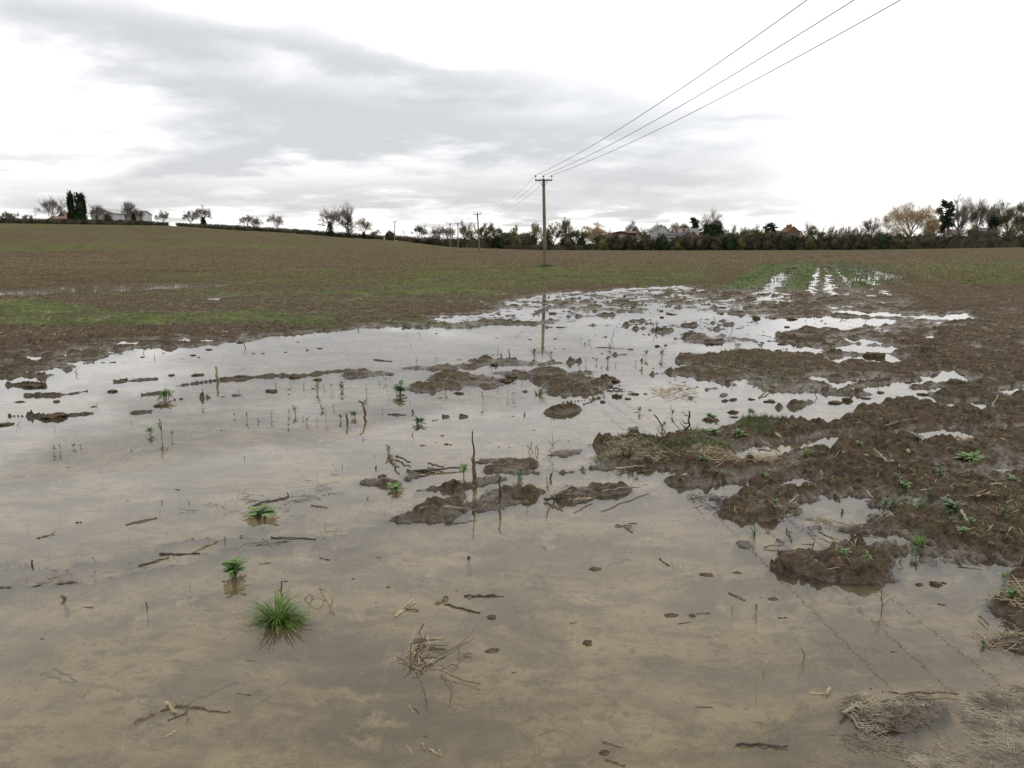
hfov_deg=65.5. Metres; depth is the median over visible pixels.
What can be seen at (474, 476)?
split stake
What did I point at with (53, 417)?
mud clod
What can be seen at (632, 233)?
barn wing
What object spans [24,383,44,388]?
mud clod
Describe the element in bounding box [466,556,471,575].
stake
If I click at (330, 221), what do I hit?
bare tree
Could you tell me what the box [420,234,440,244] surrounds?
scrub bush
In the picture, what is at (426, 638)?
lying stick
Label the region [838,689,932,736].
straw on mound
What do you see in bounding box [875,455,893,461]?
husk
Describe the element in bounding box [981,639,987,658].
leafy weed
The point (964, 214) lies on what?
bare tree
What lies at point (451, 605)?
lying stick
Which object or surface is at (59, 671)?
sunken stick
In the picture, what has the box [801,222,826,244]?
budding tree
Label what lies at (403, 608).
straw piece
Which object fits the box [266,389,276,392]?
mud clod
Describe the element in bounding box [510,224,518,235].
bare tree
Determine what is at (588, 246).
field hedge
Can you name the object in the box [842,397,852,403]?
mud clod
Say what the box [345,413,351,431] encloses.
stake
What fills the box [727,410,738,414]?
mud clod
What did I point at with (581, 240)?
hedge shrub
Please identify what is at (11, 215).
bare tree
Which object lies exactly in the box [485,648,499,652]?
mud clod
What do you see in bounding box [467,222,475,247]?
bare tree
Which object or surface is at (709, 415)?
leafy weed
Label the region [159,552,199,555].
lying stick
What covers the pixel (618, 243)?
hedge shrub
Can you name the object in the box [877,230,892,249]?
hedge shrub
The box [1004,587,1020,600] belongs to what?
leafy weed
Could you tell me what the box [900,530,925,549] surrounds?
grass tuft
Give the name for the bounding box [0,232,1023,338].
stubble
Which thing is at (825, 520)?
straw edge
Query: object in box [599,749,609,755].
mud clod
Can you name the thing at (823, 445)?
mud clod
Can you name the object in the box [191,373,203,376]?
mud clod
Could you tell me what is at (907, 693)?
lying stick
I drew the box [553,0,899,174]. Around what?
overhead wire
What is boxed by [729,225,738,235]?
bare tree
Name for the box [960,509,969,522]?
lying stick
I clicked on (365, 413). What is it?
stake
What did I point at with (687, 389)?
straw heap
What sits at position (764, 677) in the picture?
stalk
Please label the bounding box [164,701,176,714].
pale stub
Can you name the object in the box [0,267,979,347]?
water
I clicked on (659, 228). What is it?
house
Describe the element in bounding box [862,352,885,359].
mud clod
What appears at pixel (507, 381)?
mud clod
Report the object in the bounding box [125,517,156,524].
lying stick
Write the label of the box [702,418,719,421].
mud clod
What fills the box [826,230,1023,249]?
field hedge
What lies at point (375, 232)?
bare tree
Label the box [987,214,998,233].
ivy column
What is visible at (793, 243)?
hedge shrub
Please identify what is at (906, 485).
leafy weed
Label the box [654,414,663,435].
stake
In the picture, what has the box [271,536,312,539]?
lying stick
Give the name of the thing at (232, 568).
leafy weed
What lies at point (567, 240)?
hedge shrub
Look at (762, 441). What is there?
lying stick
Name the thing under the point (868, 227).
bare tree
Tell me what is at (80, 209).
cypress tree
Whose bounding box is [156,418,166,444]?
leafy weed
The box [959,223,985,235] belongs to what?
scrub bush
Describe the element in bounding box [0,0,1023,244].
sky
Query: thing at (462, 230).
bare tree
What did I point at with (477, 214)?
power pole
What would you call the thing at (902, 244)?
hedge shrub
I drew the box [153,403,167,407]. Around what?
mud clod
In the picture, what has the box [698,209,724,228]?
bare tree
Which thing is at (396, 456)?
lying stick
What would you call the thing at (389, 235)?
shrub
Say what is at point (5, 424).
mud clod
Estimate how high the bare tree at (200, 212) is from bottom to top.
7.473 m
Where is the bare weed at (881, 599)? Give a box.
[872,583,890,625]
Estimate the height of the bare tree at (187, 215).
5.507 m
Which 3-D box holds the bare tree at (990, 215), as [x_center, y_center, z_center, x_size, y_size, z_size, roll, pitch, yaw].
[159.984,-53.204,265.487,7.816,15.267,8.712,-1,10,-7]
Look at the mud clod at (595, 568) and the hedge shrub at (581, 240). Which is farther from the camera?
the hedge shrub at (581, 240)
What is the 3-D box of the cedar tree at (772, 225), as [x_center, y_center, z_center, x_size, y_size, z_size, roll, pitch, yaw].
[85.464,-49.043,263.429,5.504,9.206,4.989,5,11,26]
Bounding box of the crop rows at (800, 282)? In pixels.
[689,259,1023,289]
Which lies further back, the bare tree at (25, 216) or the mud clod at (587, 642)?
the bare tree at (25, 216)
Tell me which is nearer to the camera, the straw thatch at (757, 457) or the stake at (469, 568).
the stake at (469, 568)
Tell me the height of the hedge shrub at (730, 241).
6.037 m
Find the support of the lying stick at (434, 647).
on the water
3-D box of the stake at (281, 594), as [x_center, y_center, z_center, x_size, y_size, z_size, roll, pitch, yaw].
[-1.136,1.052,3.956,0.070,0.178,0.062,-6,12,-32]
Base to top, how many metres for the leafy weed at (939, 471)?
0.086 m
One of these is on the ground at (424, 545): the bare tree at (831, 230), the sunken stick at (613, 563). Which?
the bare tree at (831, 230)
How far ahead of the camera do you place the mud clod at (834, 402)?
8.64 m
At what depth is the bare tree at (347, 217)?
234.53 m
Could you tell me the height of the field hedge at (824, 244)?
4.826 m
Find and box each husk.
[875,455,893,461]
[955,435,970,441]
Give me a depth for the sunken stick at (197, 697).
3.09 m
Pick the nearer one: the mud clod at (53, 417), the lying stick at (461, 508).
the lying stick at (461, 508)
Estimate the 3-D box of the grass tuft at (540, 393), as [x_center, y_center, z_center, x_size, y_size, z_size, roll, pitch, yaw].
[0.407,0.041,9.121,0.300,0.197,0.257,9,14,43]
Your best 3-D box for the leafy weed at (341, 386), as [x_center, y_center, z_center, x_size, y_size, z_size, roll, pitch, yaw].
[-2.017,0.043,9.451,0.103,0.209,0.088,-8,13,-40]
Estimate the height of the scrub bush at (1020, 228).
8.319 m
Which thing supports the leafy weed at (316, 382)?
on the ground at (424, 545)
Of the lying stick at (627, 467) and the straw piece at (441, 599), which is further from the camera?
the lying stick at (627, 467)
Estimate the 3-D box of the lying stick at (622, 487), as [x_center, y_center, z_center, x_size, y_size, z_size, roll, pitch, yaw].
[0.778,0.714,5.479,0.451,0.049,0.036,-8,13,-37]
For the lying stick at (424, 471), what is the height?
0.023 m
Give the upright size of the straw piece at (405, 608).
0.013 m
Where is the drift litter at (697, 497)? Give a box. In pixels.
[687,493,737,512]
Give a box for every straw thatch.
[585,429,683,464]
[687,442,813,468]
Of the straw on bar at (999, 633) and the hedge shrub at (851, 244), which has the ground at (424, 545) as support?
the hedge shrub at (851, 244)
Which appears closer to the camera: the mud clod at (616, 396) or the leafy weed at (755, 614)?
the leafy weed at (755, 614)
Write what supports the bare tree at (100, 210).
on the ground at (424, 545)
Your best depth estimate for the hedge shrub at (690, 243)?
233.89 m
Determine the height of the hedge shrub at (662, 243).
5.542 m
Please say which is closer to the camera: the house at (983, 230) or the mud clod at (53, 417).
the mud clod at (53, 417)
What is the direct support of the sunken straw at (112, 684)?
in the water
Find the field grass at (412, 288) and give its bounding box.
[0,244,1023,518]
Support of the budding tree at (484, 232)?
on the ground at (424, 545)
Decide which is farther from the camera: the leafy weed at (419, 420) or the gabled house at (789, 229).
the gabled house at (789, 229)
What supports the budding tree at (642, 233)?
on the ground at (424, 545)
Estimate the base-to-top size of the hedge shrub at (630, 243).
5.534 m
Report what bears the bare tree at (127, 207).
on the ground at (424, 545)
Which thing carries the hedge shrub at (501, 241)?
on the ground at (424, 545)
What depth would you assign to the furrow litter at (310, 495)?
5.39 m
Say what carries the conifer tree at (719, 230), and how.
on the ground at (424, 545)
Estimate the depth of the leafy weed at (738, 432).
6.99 m
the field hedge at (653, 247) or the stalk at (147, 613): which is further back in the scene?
the field hedge at (653, 247)
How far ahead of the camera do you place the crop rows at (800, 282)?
43.93 m
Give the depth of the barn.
251.62 m
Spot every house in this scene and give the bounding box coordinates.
[47,216,66,219]
[88,208,126,220]
[648,225,668,239]
[659,227,687,240]
[671,225,699,237]
[780,223,799,239]
[971,228,988,234]
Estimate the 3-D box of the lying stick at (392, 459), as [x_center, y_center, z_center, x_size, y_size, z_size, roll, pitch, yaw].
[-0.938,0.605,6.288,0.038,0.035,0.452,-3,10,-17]
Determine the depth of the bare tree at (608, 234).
275.24 m
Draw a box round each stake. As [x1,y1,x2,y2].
[60,594,69,617]
[215,366,219,386]
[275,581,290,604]
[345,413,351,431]
[358,400,367,423]
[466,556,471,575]
[471,431,476,484]
[498,476,500,503]
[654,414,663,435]
[681,412,690,432]
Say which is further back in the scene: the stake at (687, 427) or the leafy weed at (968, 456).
the stake at (687, 427)
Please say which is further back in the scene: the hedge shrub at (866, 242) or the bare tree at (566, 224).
the bare tree at (566, 224)
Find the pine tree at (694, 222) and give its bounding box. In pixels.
[689,217,701,230]
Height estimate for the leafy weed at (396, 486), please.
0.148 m
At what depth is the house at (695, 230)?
279.07 m
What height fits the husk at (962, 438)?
0.064 m
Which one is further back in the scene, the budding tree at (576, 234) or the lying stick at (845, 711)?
the budding tree at (576, 234)
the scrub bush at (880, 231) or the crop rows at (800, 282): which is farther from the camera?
the scrub bush at (880, 231)
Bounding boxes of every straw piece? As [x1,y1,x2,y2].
[394,599,413,616]
[396,601,414,616]
[428,747,439,755]
[435,595,448,604]
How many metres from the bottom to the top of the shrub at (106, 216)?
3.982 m
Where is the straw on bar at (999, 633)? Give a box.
[965,620,1023,653]
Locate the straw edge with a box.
[798,515,877,536]
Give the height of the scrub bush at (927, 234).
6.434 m
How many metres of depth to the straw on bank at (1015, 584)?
3.81 m
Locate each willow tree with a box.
[580,221,606,243]
[881,199,942,235]
[922,214,941,235]
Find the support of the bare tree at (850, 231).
on the ground at (424, 545)
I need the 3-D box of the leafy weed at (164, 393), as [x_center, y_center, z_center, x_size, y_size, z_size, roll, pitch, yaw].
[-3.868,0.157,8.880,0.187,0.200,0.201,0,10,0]
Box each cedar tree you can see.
[763,222,778,235]
[935,198,955,234]
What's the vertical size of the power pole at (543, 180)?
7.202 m
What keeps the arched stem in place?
on the water
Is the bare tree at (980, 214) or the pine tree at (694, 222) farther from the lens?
the pine tree at (694, 222)
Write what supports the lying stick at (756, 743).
on the water
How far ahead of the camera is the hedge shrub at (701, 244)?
234.28 m
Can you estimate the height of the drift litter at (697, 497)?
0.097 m
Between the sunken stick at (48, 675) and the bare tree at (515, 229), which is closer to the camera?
the sunken stick at (48, 675)
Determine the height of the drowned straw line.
0.032 m
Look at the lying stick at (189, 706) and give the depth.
2.97 m
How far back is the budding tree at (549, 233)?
234.10 m
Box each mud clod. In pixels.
[0,422,13,426]
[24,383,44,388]
[37,412,68,421]
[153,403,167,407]
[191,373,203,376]
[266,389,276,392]
[288,375,299,378]
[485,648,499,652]
[487,615,495,619]
[496,378,512,383]
[582,640,591,645]
[589,567,601,570]
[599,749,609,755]
[612,394,621,398]
[639,469,649,473]
[664,613,678,617]
[698,573,713,576]
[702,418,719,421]
[706,342,718,345]
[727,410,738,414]
[763,399,774,402]
[768,597,777,600]
[777,550,787,554]
[812,444,828,449]
[828,400,841,404]
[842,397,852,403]
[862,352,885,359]
[929,581,942,587]
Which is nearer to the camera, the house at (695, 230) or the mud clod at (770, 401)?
the mud clod at (770, 401)
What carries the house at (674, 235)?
on the ground at (424, 545)
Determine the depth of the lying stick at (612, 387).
9.48 m
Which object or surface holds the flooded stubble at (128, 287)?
on the water
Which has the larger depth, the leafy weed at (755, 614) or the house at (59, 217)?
the house at (59, 217)
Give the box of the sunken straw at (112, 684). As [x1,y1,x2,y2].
[109,682,119,691]
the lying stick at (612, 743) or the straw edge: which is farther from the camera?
the straw edge
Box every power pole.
[455,222,460,247]
[473,212,481,250]
[535,175,552,264]
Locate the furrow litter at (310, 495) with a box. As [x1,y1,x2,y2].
[177,474,342,515]
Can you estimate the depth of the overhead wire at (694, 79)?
28.95 m
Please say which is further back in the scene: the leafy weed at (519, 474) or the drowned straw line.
the leafy weed at (519, 474)
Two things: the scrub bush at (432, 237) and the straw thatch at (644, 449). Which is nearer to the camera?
the straw thatch at (644, 449)
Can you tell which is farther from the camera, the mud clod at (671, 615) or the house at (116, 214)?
the house at (116, 214)
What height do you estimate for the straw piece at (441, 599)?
0.034 m
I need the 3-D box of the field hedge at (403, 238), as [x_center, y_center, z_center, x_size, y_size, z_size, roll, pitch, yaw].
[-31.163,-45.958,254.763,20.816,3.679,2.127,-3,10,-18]
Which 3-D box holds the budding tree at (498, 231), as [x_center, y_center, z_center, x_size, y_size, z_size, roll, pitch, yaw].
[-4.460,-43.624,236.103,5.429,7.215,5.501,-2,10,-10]
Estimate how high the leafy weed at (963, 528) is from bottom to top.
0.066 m
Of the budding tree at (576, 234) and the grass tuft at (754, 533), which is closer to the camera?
the grass tuft at (754, 533)
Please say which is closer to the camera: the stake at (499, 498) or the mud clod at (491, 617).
the mud clod at (491, 617)
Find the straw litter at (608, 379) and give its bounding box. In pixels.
[0,263,1023,726]
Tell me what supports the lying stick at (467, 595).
on the water
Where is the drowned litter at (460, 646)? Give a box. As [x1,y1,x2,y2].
[2,364,1004,767]
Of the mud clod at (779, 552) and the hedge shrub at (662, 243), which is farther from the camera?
the hedge shrub at (662, 243)
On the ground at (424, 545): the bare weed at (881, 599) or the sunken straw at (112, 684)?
the bare weed at (881, 599)
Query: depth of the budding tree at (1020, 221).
255.59 m
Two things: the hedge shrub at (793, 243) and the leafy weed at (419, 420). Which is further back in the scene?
the hedge shrub at (793, 243)
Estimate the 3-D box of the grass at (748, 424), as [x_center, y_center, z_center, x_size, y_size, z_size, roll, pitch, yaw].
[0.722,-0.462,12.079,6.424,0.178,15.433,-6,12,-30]
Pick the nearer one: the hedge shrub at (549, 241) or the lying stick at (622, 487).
the lying stick at (622, 487)
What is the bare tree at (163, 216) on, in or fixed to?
on the ground at (424, 545)
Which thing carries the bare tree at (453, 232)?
on the ground at (424, 545)
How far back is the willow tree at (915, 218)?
250.19 m
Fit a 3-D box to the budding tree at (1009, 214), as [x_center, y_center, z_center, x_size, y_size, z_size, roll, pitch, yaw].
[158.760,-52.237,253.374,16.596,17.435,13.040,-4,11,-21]
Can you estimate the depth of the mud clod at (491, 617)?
3.68 m
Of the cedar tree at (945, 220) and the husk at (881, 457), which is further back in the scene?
the cedar tree at (945, 220)
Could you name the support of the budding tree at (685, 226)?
on the ground at (424, 545)
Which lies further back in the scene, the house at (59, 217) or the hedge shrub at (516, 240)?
the house at (59, 217)
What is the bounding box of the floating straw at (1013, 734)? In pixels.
[887,683,1023,767]
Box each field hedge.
[0,217,169,225]
[175,223,384,239]
[384,235,442,241]
[408,234,524,248]
[504,242,601,249]
[607,235,748,249]
[755,235,830,249]
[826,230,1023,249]
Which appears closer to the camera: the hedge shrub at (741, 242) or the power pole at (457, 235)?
the power pole at (457, 235)
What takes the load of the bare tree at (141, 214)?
on the ground at (424, 545)
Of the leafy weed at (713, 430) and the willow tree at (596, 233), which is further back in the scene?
the willow tree at (596, 233)
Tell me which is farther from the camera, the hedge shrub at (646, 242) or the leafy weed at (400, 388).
the hedge shrub at (646, 242)
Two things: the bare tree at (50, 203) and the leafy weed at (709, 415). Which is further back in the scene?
the bare tree at (50, 203)
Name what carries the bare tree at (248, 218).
on the ground at (424, 545)
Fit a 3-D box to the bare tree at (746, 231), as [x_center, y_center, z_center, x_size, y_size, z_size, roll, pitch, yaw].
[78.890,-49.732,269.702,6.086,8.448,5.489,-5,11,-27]
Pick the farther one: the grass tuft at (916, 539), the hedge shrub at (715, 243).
the hedge shrub at (715, 243)
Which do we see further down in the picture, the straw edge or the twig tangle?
the twig tangle
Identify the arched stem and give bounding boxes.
[319,588,333,613]
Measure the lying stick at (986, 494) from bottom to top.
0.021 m
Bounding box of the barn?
[611,231,627,237]
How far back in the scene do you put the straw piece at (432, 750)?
2.70 m
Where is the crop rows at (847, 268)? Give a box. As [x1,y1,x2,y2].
[708,260,916,290]
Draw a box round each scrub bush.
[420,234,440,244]
[516,231,530,243]
[828,231,846,237]
[870,229,889,236]
[920,231,942,237]
[943,228,963,236]
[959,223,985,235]
[979,226,1006,236]
[998,221,1023,234]
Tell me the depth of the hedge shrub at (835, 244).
233.88 m
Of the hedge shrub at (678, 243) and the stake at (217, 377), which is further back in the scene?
the hedge shrub at (678, 243)
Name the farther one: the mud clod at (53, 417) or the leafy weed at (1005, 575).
the mud clod at (53, 417)
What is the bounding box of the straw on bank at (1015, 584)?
[984,574,1023,615]
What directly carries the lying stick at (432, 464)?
on the water
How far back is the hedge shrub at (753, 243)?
234.24 m
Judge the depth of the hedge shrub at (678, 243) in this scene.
234.31 m
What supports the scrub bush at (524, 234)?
on the ground at (424, 545)
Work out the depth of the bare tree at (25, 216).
252.08 m
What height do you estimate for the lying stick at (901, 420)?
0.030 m
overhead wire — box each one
[537,0,806,174]
[545,0,853,174]
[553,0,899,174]
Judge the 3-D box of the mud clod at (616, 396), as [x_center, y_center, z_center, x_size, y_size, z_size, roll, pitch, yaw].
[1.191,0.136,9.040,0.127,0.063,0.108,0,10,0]
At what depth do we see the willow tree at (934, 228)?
246.88 m
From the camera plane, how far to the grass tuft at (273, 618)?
3.64 m
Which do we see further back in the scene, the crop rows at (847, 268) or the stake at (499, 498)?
the crop rows at (847, 268)
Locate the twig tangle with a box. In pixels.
[396,624,479,701]
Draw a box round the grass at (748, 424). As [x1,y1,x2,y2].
[235,314,1023,536]
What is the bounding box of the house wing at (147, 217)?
[128,211,151,221]
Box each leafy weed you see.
[143,425,154,439]
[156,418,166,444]
[157,388,174,405]
[222,556,248,594]
[242,503,278,530]
[314,380,321,397]
[337,379,343,395]
[387,482,403,499]
[391,380,406,400]
[410,416,426,430]
[458,463,468,481]
[513,469,523,485]
[706,412,718,417]
[706,427,720,433]
[731,428,747,435]
[752,604,757,630]
[839,547,851,555]
[862,550,871,559]
[879,498,890,507]
[900,480,911,489]
[909,545,919,559]
[925,488,933,497]
[934,466,946,476]
[940,496,964,512]
[953,451,981,460]
[955,524,970,535]
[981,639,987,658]
[998,568,1011,586]
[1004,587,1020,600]
[1009,474,1020,481]
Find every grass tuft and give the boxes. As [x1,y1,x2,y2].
[243,584,322,635]
[534,383,556,396]
[535,264,552,266]
[612,441,639,458]
[746,520,756,536]
[803,444,817,454]
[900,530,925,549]
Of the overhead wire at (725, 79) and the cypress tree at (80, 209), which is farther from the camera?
the cypress tree at (80, 209)
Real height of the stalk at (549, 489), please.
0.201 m
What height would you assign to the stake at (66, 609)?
0.142 m
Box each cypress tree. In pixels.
[66,189,75,219]
[73,192,87,219]
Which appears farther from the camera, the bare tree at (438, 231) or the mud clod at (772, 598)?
the bare tree at (438, 231)
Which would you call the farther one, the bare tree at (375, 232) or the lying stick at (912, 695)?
the bare tree at (375, 232)
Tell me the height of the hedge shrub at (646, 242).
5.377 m
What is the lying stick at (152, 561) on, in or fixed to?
on the water
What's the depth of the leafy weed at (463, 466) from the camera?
5.93 m
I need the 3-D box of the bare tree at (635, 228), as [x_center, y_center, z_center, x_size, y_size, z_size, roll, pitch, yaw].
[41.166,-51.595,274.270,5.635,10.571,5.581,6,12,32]
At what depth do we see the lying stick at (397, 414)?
8.07 m
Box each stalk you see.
[145,602,149,626]
[546,476,557,501]
[762,661,767,692]
[791,648,804,683]
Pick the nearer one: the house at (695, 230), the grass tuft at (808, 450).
the grass tuft at (808, 450)
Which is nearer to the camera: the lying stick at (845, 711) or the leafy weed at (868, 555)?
the lying stick at (845, 711)
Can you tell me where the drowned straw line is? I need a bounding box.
[21,528,342,582]
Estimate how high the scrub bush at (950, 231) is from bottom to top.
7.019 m
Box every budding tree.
[473,221,496,247]
[491,226,504,240]
[546,220,565,243]
[566,225,589,242]
[635,225,648,240]
[669,222,689,231]
[747,227,774,239]
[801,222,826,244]
[987,199,1023,232]
[1010,215,1023,233]
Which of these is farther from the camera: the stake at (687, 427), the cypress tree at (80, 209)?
the cypress tree at (80, 209)
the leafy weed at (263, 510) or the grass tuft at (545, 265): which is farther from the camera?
the grass tuft at (545, 265)
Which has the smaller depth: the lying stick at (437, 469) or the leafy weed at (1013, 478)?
the leafy weed at (1013, 478)
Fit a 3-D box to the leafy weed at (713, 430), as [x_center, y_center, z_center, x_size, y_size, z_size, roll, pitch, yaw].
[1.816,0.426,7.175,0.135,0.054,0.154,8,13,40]
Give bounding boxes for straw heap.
[647,382,687,397]
[669,384,697,396]
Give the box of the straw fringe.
[827,729,910,762]
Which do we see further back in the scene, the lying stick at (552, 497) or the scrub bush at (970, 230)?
the scrub bush at (970, 230)
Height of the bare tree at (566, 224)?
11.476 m
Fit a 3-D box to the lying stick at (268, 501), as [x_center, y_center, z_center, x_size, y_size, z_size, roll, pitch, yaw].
[-1.616,0.785,5.350,0.025,0.020,0.276,10,14,43]
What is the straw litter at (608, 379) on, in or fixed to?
on the ground at (424, 545)
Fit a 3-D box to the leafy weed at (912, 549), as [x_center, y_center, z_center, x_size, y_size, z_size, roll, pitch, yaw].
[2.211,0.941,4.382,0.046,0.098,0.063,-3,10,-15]
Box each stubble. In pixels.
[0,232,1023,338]
[0,282,263,296]
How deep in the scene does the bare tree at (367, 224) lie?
235.56 m
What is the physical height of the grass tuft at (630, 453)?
0.150 m
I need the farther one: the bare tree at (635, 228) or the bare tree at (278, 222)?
the bare tree at (635, 228)
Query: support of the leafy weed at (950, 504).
on the ground at (424, 545)
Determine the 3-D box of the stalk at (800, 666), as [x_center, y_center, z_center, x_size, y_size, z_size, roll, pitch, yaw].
[1.179,1.174,3.289,0.049,0.166,0.040,-8,13,-39]
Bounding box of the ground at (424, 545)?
[0,223,1023,767]
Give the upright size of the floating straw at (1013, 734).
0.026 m
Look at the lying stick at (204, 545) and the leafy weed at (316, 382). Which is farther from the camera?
the leafy weed at (316, 382)
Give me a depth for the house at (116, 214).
250.32 m
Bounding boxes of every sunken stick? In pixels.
[40,672,75,683]
[52,667,77,681]
[133,707,169,726]
[181,681,239,706]
[607,558,630,566]
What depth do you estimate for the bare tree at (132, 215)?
232.75 m
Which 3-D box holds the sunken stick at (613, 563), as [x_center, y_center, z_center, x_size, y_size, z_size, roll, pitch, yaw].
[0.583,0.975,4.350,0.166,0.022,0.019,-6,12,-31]
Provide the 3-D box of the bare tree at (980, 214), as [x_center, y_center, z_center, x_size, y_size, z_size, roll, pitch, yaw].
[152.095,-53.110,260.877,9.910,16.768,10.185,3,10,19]
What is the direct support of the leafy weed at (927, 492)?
on the ground at (424, 545)
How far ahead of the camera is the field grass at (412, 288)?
35.22 m
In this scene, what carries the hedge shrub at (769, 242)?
on the ground at (424, 545)
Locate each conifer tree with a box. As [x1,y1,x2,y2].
[699,222,713,237]
[711,218,723,236]
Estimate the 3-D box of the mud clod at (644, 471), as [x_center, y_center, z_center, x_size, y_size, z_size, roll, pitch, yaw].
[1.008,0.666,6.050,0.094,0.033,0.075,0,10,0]
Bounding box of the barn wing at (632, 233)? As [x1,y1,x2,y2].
[624,231,636,236]
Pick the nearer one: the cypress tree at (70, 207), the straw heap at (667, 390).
the straw heap at (667, 390)
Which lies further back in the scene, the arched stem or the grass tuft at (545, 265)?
the grass tuft at (545, 265)
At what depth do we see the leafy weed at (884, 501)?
5.20 m
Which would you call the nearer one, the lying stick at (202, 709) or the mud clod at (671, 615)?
the lying stick at (202, 709)
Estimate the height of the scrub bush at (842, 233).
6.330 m
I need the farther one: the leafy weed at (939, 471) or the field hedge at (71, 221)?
the field hedge at (71, 221)
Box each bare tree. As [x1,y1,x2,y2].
[0,210,12,217]
[4,213,19,218]
[21,213,33,218]
[34,194,67,219]
[89,203,106,219]
[120,200,135,218]
[124,206,139,219]
[136,208,144,220]
[154,210,168,221]
[181,210,200,221]
[191,203,211,223]
[237,215,255,225]
[251,216,263,225]
[266,213,284,228]
[317,206,341,236]
[331,200,354,237]
[354,218,373,238]
[369,230,380,237]
[410,225,429,242]
[429,225,446,235]
[442,227,455,238]
[458,221,469,237]
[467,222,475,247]
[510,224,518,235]
[530,221,542,240]
[559,215,572,234]
[605,228,612,237]
[623,220,639,232]
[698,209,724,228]
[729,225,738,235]
[738,227,752,235]
[827,221,843,236]
[842,225,852,236]
[856,215,885,236]
[949,193,977,234]
[963,197,990,229]
[978,203,1002,231]
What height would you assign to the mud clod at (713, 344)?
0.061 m
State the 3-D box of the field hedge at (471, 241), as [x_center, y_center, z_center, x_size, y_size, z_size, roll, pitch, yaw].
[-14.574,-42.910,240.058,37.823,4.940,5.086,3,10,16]
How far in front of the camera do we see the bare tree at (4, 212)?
256.49 m
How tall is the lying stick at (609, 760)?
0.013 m
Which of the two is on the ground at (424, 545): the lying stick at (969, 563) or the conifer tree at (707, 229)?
the conifer tree at (707, 229)
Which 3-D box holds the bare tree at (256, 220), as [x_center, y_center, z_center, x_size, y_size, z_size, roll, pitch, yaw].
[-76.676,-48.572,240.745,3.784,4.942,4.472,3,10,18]
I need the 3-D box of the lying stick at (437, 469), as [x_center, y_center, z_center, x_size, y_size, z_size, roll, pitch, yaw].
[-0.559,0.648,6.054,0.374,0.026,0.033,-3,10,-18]
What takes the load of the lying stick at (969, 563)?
on the water
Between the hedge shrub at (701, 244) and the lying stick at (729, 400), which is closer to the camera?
the lying stick at (729, 400)
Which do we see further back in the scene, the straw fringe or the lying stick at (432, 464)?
the lying stick at (432, 464)
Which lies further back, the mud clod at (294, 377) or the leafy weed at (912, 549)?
the mud clod at (294, 377)
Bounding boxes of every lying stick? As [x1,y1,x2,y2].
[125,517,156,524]
[139,556,168,565]
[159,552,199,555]
[175,706,230,712]
[176,705,204,707]
[194,540,217,551]
[252,496,288,506]
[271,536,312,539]
[388,413,405,415]
[388,452,399,467]
[395,455,410,462]
[407,469,434,472]
[413,637,441,639]
[414,467,460,471]
[418,645,445,649]
[427,462,443,467]
[444,505,476,510]
[444,603,479,613]
[464,594,503,597]
[543,495,562,500]
[601,484,647,491]
[602,740,622,746]
[605,758,625,766]
[607,385,622,389]
[615,465,643,468]
[721,398,736,401]
[736,742,787,747]
[758,438,771,446]
[839,703,862,714]
[882,691,958,694]
[884,417,917,426]
[899,694,925,696]
[958,561,981,565]
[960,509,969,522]
[974,493,999,496]
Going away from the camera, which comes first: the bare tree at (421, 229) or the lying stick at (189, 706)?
the lying stick at (189, 706)
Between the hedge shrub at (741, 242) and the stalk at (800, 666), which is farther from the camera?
the hedge shrub at (741, 242)
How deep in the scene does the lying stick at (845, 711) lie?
2.92 m
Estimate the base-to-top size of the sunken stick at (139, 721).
0.024 m
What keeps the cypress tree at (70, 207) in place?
on the ground at (424, 545)
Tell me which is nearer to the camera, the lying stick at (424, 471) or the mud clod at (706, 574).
the mud clod at (706, 574)
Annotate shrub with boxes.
[103,213,111,220]
[384,230,395,240]
[493,234,509,248]
[510,236,521,246]
[524,235,536,248]
[536,236,552,248]
[559,233,576,249]
[575,235,588,248]
[595,234,608,249]
[610,234,625,249]
[623,234,638,249]
[638,234,654,249]
[655,234,669,249]
[670,235,684,249]
[683,226,696,249]
[694,234,708,249]
[707,234,725,249]
[723,232,736,249]
[733,231,747,249]
[745,233,761,249]
[761,231,777,249]
[776,233,789,249]
[789,235,799,249]
[802,230,816,249]
[827,236,842,249]
[845,234,858,249]
[860,233,873,249]
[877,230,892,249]
[896,233,908,247]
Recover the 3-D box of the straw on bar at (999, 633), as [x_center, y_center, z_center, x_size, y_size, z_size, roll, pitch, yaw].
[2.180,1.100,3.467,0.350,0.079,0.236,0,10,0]
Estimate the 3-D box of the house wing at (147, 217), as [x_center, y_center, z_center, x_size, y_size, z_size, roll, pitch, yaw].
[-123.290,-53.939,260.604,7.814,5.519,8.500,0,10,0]
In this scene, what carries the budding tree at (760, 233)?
on the ground at (424, 545)
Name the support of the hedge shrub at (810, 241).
on the ground at (424, 545)
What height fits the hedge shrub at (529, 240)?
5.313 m
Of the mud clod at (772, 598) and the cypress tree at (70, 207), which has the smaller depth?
the mud clod at (772, 598)
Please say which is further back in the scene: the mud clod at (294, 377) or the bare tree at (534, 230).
the bare tree at (534, 230)
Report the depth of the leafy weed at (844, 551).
4.27 m

